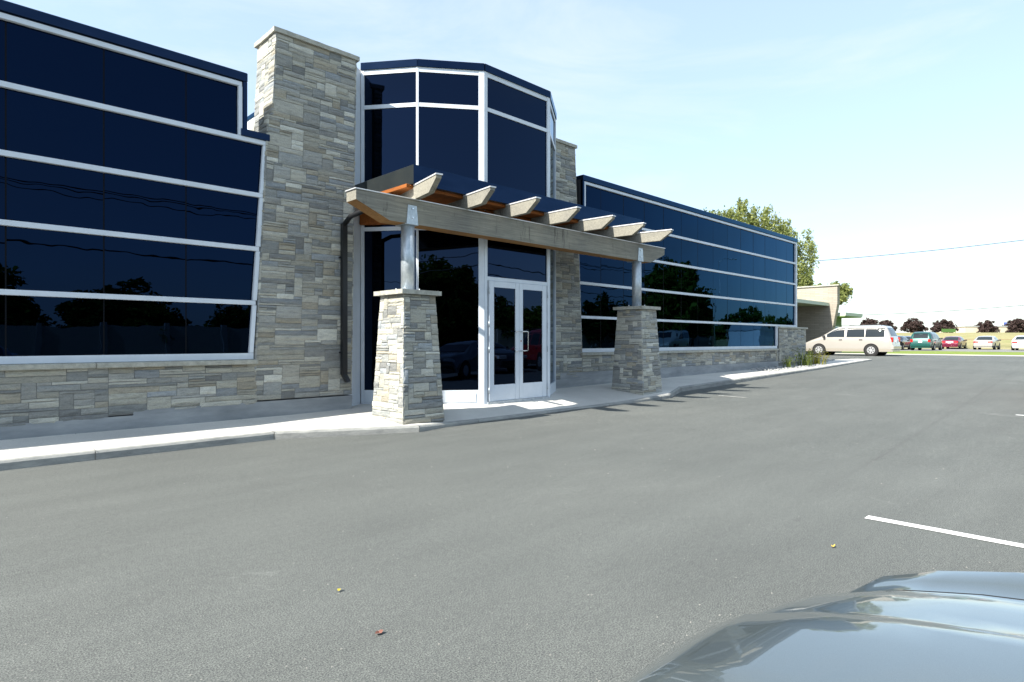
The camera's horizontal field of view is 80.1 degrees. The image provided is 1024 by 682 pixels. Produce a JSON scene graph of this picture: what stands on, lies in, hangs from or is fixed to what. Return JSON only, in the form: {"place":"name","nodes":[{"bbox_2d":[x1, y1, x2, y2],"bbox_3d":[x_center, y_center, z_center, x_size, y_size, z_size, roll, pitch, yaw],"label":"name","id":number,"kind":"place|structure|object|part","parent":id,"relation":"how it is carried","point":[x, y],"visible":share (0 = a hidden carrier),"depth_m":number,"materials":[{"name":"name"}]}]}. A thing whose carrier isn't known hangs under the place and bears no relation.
{"place":"outdoors","nodes":[
{"label":"outdoors","id":0,"kind":"place"},
{"bbox_2d":[0,359,867,459],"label":"sidewalk","id":1,"kind":"structure","parent":0,"point":[358,415],"depth_m":9.61,"materials":[{"name":"concrete"}]},
{"bbox_2d":[75,369,807,459],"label":"sidewalk joints","id":2,"kind":"object","parent":1,"relation":"on","point":[419,426],"visible":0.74,"depth_m":8.88,"materials":[{"name":"grey concrete"}]},
{"bbox_2d":[345,164,672,424],"bbox_3d":[0.196,-0.750,12.937,8.770,4.340,3.190,0,0,-44],"label":"entrance pergola","id":3,"kind":"object","parent":1,"relation":"on","point":[408,200],"visible":0.99,"depth_m":10.74,"materials":[{"name":"stone"}]},
{"bbox_2d":[748,359,834,370],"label":"gravel","id":4,"kind":"structure","parent":1,"relation":"on","point":[774,368],"depth_m":23.23,"materials":[{"name":"white gravel"}]},
{"bbox_2d":[782,354,797,366],"bbox_3d":[10.604,0.742,23.300,0.534,0.516,0.696,0,0,-44],"label":"weed clump","id":5,"kind":"object","parent":4,"relation":"on","point":[788,364],"visible":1,"depth_m":23.27,"materials":[{"name":"green plant"}]},
{"bbox_2d":[794,346,819,365],"bbox_3d":[11.748,0.586,24.494,0.978,0.808,1.130,0,0,-4],"label":"weed clump","id":6,"kind":"object","parent":4,"relation":"on","point":[808,358],"visible":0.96,"depth_m":24.43,"materials":[{"name":"green plant"}]},
{"bbox_2d":[805,348,829,363],"bbox_3d":[12.922,0.632,25.912,1.089,0.696,1.223,0,0,-44],"label":"weed clump","id":7,"kind":"object","parent":4,"relation":"on","point":[817,358],"visible":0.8,"depth_m":25.69,"materials":[{"name":"green plant"}]},
{"bbox_2d":[0,353,1023,681],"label":"car park","id":8,"kind":"structure","parent":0,"point":[232,563],"depth_m":4.54,"materials":[{"name":"grey asphalt"}]},
{"bbox_2d":[6,417,990,681],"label":"loose grit","id":9,"kind":"object","parent":8,"relation":"on","point":[414,575],"visible":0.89,"depth_m":3.42,"materials":[{"name":"grey"}]},
{"bbox_2d":[627,571,1023,681],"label":"car","id":10,"kind":"object","parent":8,"relation":"on","point":[949,626],"visible":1,"depth_m":1.00,"materials":[{"name":"grey paint"}]},
{"bbox_2d":[806,324,901,355],"bbox_3d":[20.436,-0.018,36.906,2.220,1.879,5.080,0,0,-44],"label":"minivan","id":11,"kind":"object","parent":8,"relation":"on","point":[873,340],"visible":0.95,"depth_m":35.76,"materials":[{"name":"silver metal"}]},
{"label":"window","id":12,"kind":"part","parent":11,"relation":"part of","materials":[{"name":"grey glass"}]},
{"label":"window","id":13,"kind":"part","parent":11,"relation":"part of","materials":[{"name":"grey glass"}]},
{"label":"window","id":14,"kind":"part","parent":11,"relation":"part of","materials":[{"name":"grey glass"}]},
{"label":"rear window","id":15,"kind":"part","parent":11,"relation":"part of","materials":[{"name":"blue glass"}]},
{"bbox_2d":[865,516,1023,547],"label":"parking line","id":16,"kind":"object","parent":8,"relation":"on","point":[952,532],"visible":1,"depth_m":4.50,"materials":[{"name":"paint"}]},
{"bbox_2d":[5,0,1023,332],"label":"sky","id":17,"kind":"structure","parent":0,"point":[875,127],"materials":[{"name":"blue"}]},
{"bbox_2d":[805,240,1021,261],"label":"overhead wire","id":18,"kind":"object","parent":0,"point":[920,251],"visible":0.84,"depth_m":63.00,"materials":[{"name":"black metal"}]},
{"bbox_2d":[842,351,1023,354],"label":"grass strip","id":19,"kind":"object","parent":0,"point":[961,353],"depth_m":45.09,"materials":[{"name":"plant"}]},
{"bbox_2d":[710,197,819,286],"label":"birch tree","id":20,"kind":"object","parent":19,"relation":"on","point":[804,275],"visible":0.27,"depth_m":55.24,"materials":[{"name":"green plant"}]},
{"bbox_2d":[868,305,1023,314],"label":"overhead wire","id":21,"kind":"object","parent":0,"point":[942,311],"visible":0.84,"depth_m":134.07,"materials":[{"name":"black metal"}]},
{"bbox_2d":[896,333,1023,348],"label":"berm","id":22,"kind":"structure","parent":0,"point":[1005,344],"depth_m":75.59,"materials":[{"name":"beige plant"}]},
{"bbox_2d":[860,317,879,324],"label":"purple maple tree","id":23,"kind":"object","parent":22,"relation":"on","point":[868,321],"visible":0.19,"depth_m":127.21,"materials":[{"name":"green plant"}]},
{"bbox_2d":[879,320,897,330],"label":"purple maple tree","id":24,"kind":"object","parent":22,"relation":"on","point":[887,323],"visible":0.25,"depth_m":127.04,"materials":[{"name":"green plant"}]},
{"bbox_2d":[899,317,928,332],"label":"purple maple tree","id":25,"kind":"object","parent":22,"relation":"on","point":[911,325],"visible":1,"depth_m":127.26,"materials":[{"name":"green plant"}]},
{"bbox_2d":[930,318,958,332],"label":"purple maple tree","id":26,"kind":"object","parent":22,"relation":"on","point":[940,325],"visible":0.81,"depth_m":127.42,"materials":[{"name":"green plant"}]},
{"bbox_2d":[942,329,955,332],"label":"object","id":27,"kind":"object","parent":22,"relation":"on","point":[948,330],"visible":0.76,"depth_m":117.94,"materials":[{"name":"green"}]},
{"bbox_2d":[937,326,1023,332],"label":"tan building","id":28,"kind":"structure","parent":22,"relation":"on","point":[970,329],"depth_m":150.00,"materials":[{"name":"beige"}]},
{"bbox_2d":[973,320,999,332],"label":"purple maple tree","id":29,"kind":"object","parent":22,"relation":"on","point":[987,326],"visible":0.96,"depth_m":148.95,"materials":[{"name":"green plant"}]},
{"bbox_2d":[1002,318,1023,332],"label":"purple maple tree","id":30,"kind":"object","parent":22,"relation":"on","point":[1016,325],"visible":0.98,"depth_m":149.25,"materials":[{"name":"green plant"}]},
{"bbox_2d":[900,349,1023,351],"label":"car park","id":31,"kind":"structure","parent":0,"point":[990,350],"depth_m":57.16,"materials":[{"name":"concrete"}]},
{"bbox_2d":[898,336,910,349],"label":"parked car","id":32,"kind":"object","parent":31,"relation":"on","point":[904,342],"visible":0.27,"depth_m":60.99,"materials":[{"name":"black paint"}]},
{"bbox_2d":[910,331,942,349],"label":"minivan","id":33,"kind":"object","parent":31,"relation":"on","point":[930,339],"visible":0.98,"depth_m":57.92,"materials":[{"name":"teal paint"}]},
{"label":"rear window","id":34,"kind":"part","parent":33,"relation":"part of","materials":[{"name":"grey glass"}]},
{"bbox_2d":[942,336,966,348],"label":"parked car","id":35,"kind":"object","parent":31,"relation":"on","point":[960,342],"visible":0.9,"depth_m":67.65,"materials":[{"name":"red paint"}]},
{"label":"rear window","id":36,"kind":"part","parent":35,"relation":"part of","materials":[{"name":"grey glass"}]},
{"bbox_2d":[973,336,1000,349],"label":"parked car","id":37,"kind":"object","parent":31,"relation":"on","point":[979,342],"visible":0.98,"depth_m":62.65,"materials":[{"name":"silver metal"}]},
{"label":"rear window","id":38,"kind":"part","parent":37,"relation":"part of","materials":[{"name":"grey glass"}]},
{"bbox_2d":[1011,335,1023,349],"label":"parked car","id":39,"kind":"object","parent":31,"relation":"on","point":[1017,342],"visible":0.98,"depth_m":57.81,"materials":[{"name":"white paint"}]},
{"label":"rear window","id":40,"kind":"part","parent":39,"relation":"part of","materials":[{"name":"black glass"}]},
{"bbox_3d":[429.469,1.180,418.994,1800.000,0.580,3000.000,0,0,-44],"label":"ground","id":41,"kind":"structure","parent":0,"visible":0},
{"bbox_2d":[0,0,807,439],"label":"office building","id":42,"kind":"structure","parent":41,"relation":"on","point":[184,238],"depth_m":10.22,"materials":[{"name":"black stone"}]},
{"bbox_2d":[0,295,4,355],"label":"window","id":43,"kind":"structure","parent":42,"relation":"in","point":[2,297],"depth_m":7.73,"materials":[{"name":"black glass"}]},
{"bbox_2d":[0,225,4,288],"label":"window","id":44,"kind":"structure","parent":42,"relation":"in","point":[2,228],"depth_m":7.74,"materials":[{"name":"blue glass"}]},
{"bbox_2d":[7,295,102,355],"bbox_3d":[-6.067,-0.195,8.127,1.037,0.850,0.013,0,0,-44],"label":"window","id":45,"kind":"structure","parent":42,"relation":"in","point":[36,325],"depth_m":8.10,"materials":[{"name":"black glass"}]},
{"bbox_2d":[7,226,102,293],"bbox_3d":[-6.068,-1.060,8.128,1.037,0.880,0.010,0,0,-44],"label":"window","id":46,"kind":"structure","parent":42,"relation":"in","point":[37,259],"depth_m":8.10,"materials":[{"name":"blue glass"}]},
{"bbox_2d":[0,12,265,363],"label":"window frame","id":47,"kind":"structure","parent":42,"relation":"in","point":[3,16],"depth_m":8.73,"materials":[{"name":"metal"}]},
{"bbox_2d":[105,299,184,354],"bbox_3d":[-5.313,-0.195,8.862,1.032,0.850,0.013,0,0,-44],"label":"window","id":48,"kind":"structure","parent":42,"relation":"in","point":[132,327],"depth_m":8.84,"materials":[{"name":"black glass"}]},
{"bbox_2d":[105,236,184,296],"bbox_3d":[-5.314,-1.060,8.862,1.032,0.880,0.012,0,0,-44],"label":"window","id":49,"kind":"structure","parent":42,"relation":"in","point":[132,266],"depth_m":8.84,"materials":[{"name":"blue glass"}]},
{"bbox_2d":[187,302,250,353],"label":"window","id":50,"kind":"structure","parent":42,"relation":"in","point":[212,328],"depth_m":9.54,"materials":[{"name":"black glass"}]},
{"bbox_2d":[187,244,254,299],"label":"window","id":51,"kind":"structure","parent":42,"relation":"in","point":[212,272],"depth_m":9.56,"materials":[{"name":"blue glass"}]},
{"bbox_2d":[365,230,415,389],"bbox_3d":[-2.343,-0.588,11.754,1.046,3.075,0.012,0,0,9],"label":"window","id":52,"kind":"structure","parent":42,"relation":"in","point":[382,248],"depth_m":11.79,"materials":[{"name":"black glass"}]},
{"bbox_2d":[365,107,415,226],"bbox_3d":[-2.343,-3.342,11.754,1.046,2.285,0.012,0,0,9],"label":"window","id":53,"kind":"structure","parent":42,"relation":"in","point":[390,133],"depth_m":11.75,"materials":[{"name":"blue glass"}]},
{"bbox_2d":[365,72,415,104],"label":"window","id":54,"kind":"structure","parent":42,"relation":"in","point":[395,88],"depth_m":11.75,"materials":[{"name":"blue glass"}]},
{"bbox_2d":[419,230,477,389],"bbox_3d":[-1.221,-0.588,11.760,1.150,3.075,0.012,0,0,-8],"label":"window","id":55,"kind":"structure","parent":42,"relation":"in","point":[448,263],"depth_m":11.77,"materials":[{"name":"black glass"}]},
{"bbox_2d":[419,107,477,179],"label":"window","id":56,"kind":"structure","parent":42,"relation":"in","point":[448,138],"depth_m":11.76,"materials":[{"name":"blue glass"}]},
{"bbox_2d":[419,72,477,105],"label":"window","id":57,"kind":"structure","parent":42,"relation":"in","point":[440,88],"depth_m":11.75,"materials":[{"name":"blue glass"}]},
{"bbox_2d":[488,281,520,401],"bbox_3d":[-0.152,0.002,12.166,0.851,2.365,0.111,0,0,-44],"label":"door","id":58,"kind":"structure","parent":42,"relation":"in","point":[503,297],"depth_m":12.18,"materials":[{"name":"metal"}]},
{"bbox_2d":[487,240,545,281],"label":"window","id":59,"kind":"structure","parent":42,"relation":"in","point":[504,260],"depth_m":12.46,"materials":[{"name":"blue glass"}]},
{"bbox_2d":[487,112,545,195],"bbox_3d":[0.116,-3.342,12.511,1.730,2.285,0.012,0,0,-44],"label":"window","id":60,"kind":"structure","parent":42,"relation":"in","point":[516,152],"depth_m":12.46,"materials":[{"name":"blue glass"}]},
{"bbox_2d":[487,78,545,127],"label":"window","id":61,"kind":"structure","parent":42,"relation":"in","point":[502,98],"depth_m":12.46,"materials":[{"name":"blue glass"}]},
{"bbox_2d":[519,283,547,398],"bbox_3d":[0.475,0.002,12.750,0.851,2.365,0.151,0,0,-44],"label":"door","id":62,"kind":"structure","parent":42,"relation":"in","point":[533,325],"depth_m":12.77,"materials":[{"name":"metal"}]},
{"bbox_2d":[550,249,553,383],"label":"window","id":63,"kind":"structure","parent":42,"relation":"in","point":[551,251],"depth_m":13.74,"materials":[{"name":"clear glass"}]},
{"bbox_2d":[550,139,553,197],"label":"window","id":64,"kind":"structure","parent":42,"relation":"in","point":[551,146],"depth_m":13.74,"materials":[{"name":"blue glass"}]},
{"bbox_2d":[550,109,553,141],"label":"window","id":65,"kind":"structure","parent":42,"relation":"in","point":[551,117],"depth_m":13.84,"materials":[{"name":"blue glass"}]},
{"bbox_2d":[580,284,600,315],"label":"window","id":66,"kind":"structure","parent":42,"relation":"in","point":[590,295],"depth_m":16.06,"materials":[{"name":"blue glass"}]},
{"bbox_2d":[581,318,600,348],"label":"window","id":67,"kind":"structure","parent":42,"relation":"in","point":[591,328],"depth_m":16.09,"materials":[{"name":"black glass"}]},
{"bbox_2d":[601,319,616,347],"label":"window","id":68,"kind":"structure","parent":42,"relation":"in","point":[608,327],"depth_m":16.61,"materials":[{"name":"black glass"}]},
{"bbox_2d":[601,287,622,316],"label":"window","id":69,"kind":"structure","parent":42,"relation":"in","point":[610,297],"depth_m":16.67,"materials":[{"name":"blue glass"}]},
{"bbox_2d":[624,289,643,306],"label":"window","id":70,"kind":"structure","parent":42,"relation":"in","point":[627,292],"depth_m":17.29,"materials":[{"name":"blue glass"}]},
{"bbox_2d":[644,291,662,318],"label":"window","id":71,"kind":"structure","parent":42,"relation":"in","point":[655,299],"depth_m":18.23,"materials":[{"name":"blue glass"}]},
{"bbox_2d":[657,322,662,346],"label":"window","id":72,"kind":"structure","parent":42,"relation":"in","point":[659,324],"depth_m":18.42,"materials":[{"name":"black glass"}]},
{"bbox_2d":[664,322,680,346],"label":"window","id":73,"kind":"structure","parent":42,"relation":"in","point":[672,330],"depth_m":18.90,"materials":[{"name":"black glass"}]},
{"bbox_2d":[664,293,680,319],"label":"window","id":74,"kind":"structure","parent":42,"relation":"in","point":[672,302],"depth_m":18.90,"materials":[{"name":"blue glass"}]},
{"bbox_2d":[579,181,796,351],"bbox_3d":[6.616,-1.925,20.834,14.472,4.441,0.615,0,0,-44],"label":"window frame","id":75,"kind":"structure","parent":42,"relation":"in","point":[586,183],"depth_m":20.23,"materials":[{"name":"metal"}]},
{"bbox_2d":[681,323,697,346],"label":"window","id":76,"kind":"structure","parent":42,"relation":"in","point":[689,331],"depth_m":19.61,"materials":[{"name":"blue glass"}]},
{"bbox_2d":[681,295,697,320],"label":"window","id":77,"kind":"structure","parent":42,"relation":"in","point":[689,304],"depth_m":19.61,"materials":[{"name":"blue glass"}]},
{"bbox_2d":[698,323,712,346],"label":"window","id":78,"kind":"structure","parent":42,"relation":"in","point":[705,331],"depth_m":20.34,"materials":[{"name":"blue glass"}]},
{"bbox_2d":[698,296,712,321],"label":"window","id":79,"kind":"structure","parent":42,"relation":"in","point":[705,304],"depth_m":20.34,"materials":[{"name":"blue glass"}]},
{"bbox_2d":[713,324,726,346],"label":"window","id":80,"kind":"structure","parent":42,"relation":"in","point":[719,330],"depth_m":21.05,"materials":[{"name":"blue glass"}]},
{"bbox_2d":[713,298,726,321],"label":"window","id":81,"kind":"structure","parent":42,"relation":"in","point":[719,305],"depth_m":21.02,"materials":[{"name":"blue glass"}]},
{"bbox_2d":[727,324,740,346],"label":"window","id":82,"kind":"structure","parent":42,"relation":"in","point":[733,331],"depth_m":21.75,"materials":[{"name":"blue glass"}]},
{"bbox_2d":[727,299,740,322],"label":"window","id":83,"kind":"structure","parent":42,"relation":"in","point":[733,306],"depth_m":21.80,"materials":[{"name":"blue glass"}]},
{"bbox_2d":[741,325,752,345],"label":"window","id":84,"kind":"structure","parent":42,"relation":"in","point":[746,330],"depth_m":22.50,"materials":[{"name":"blue glass"}]},
{"bbox_2d":[741,301,752,322],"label":"window","id":85,"kind":"structure","parent":42,"relation":"in","point":[746,307],"depth_m":22.48,"materials":[{"name":"blue glass"}]},
{"bbox_2d":[753,325,764,345],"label":"window","id":86,"kind":"structure","parent":42,"relation":"in","point":[758,331],"depth_m":23.19,"materials":[{"name":"blue glass"}]},
{"bbox_2d":[753,302,764,323],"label":"window","id":87,"kind":"structure","parent":42,"relation":"in","point":[758,308],"depth_m":23.19,"materials":[{"name":"blue glass"}]},
{"bbox_2d":[765,326,774,345],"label":"window","id":88,"kind":"structure","parent":42,"relation":"in","point":[769,330],"depth_m":23.92,"materials":[{"name":"blue glass"}]},
{"bbox_2d":[765,303,775,323],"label":"window","id":89,"kind":"structure","parent":42,"relation":"in","point":[770,309],"depth_m":23.94,"materials":[{"name":"blue glass"}]},
{"bbox_2d":[776,304,785,324],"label":"window","id":90,"kind":"structure","parent":42,"relation":"in","point":[780,309],"depth_m":24.62,"materials":[{"name":"blue glass"}]},
{"bbox_2d":[786,305,793,324],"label":"window","id":91,"kind":"structure","parent":42,"relation":"in","point":[789,309],"depth_m":25.27,"materials":[{"name":"blue glass"}]},
{"bbox_2d":[0,359,871,470],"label":"curb","id":92,"kind":"structure","parent":41,"relation":"on","point":[44,460],"depth_m":8.83,"materials":[{"name":"concrete"}]},
{"bbox_2d":[797,284,862,352],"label":"brick building","id":93,"kind":"structure","parent":41,"relation":"on","point":[818,315],"depth_m":42.85,"materials":[{"name":"stone"}]},
{"bbox_2d":[813,281,853,304],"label":"ash tree","id":94,"kind":"object","parent":41,"relation":"on","point":[846,292],"visible":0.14,"depth_m":61.39,"materials":[{"name":"green plant"}]},
{"bbox_2d":[835,353,1023,355],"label":"kerb","id":95,"kind":"structure","parent":41,"relation":"on","point":[937,354],"depth_m":37.40,"materials":[{"name":"grey concrete"}]}
]}

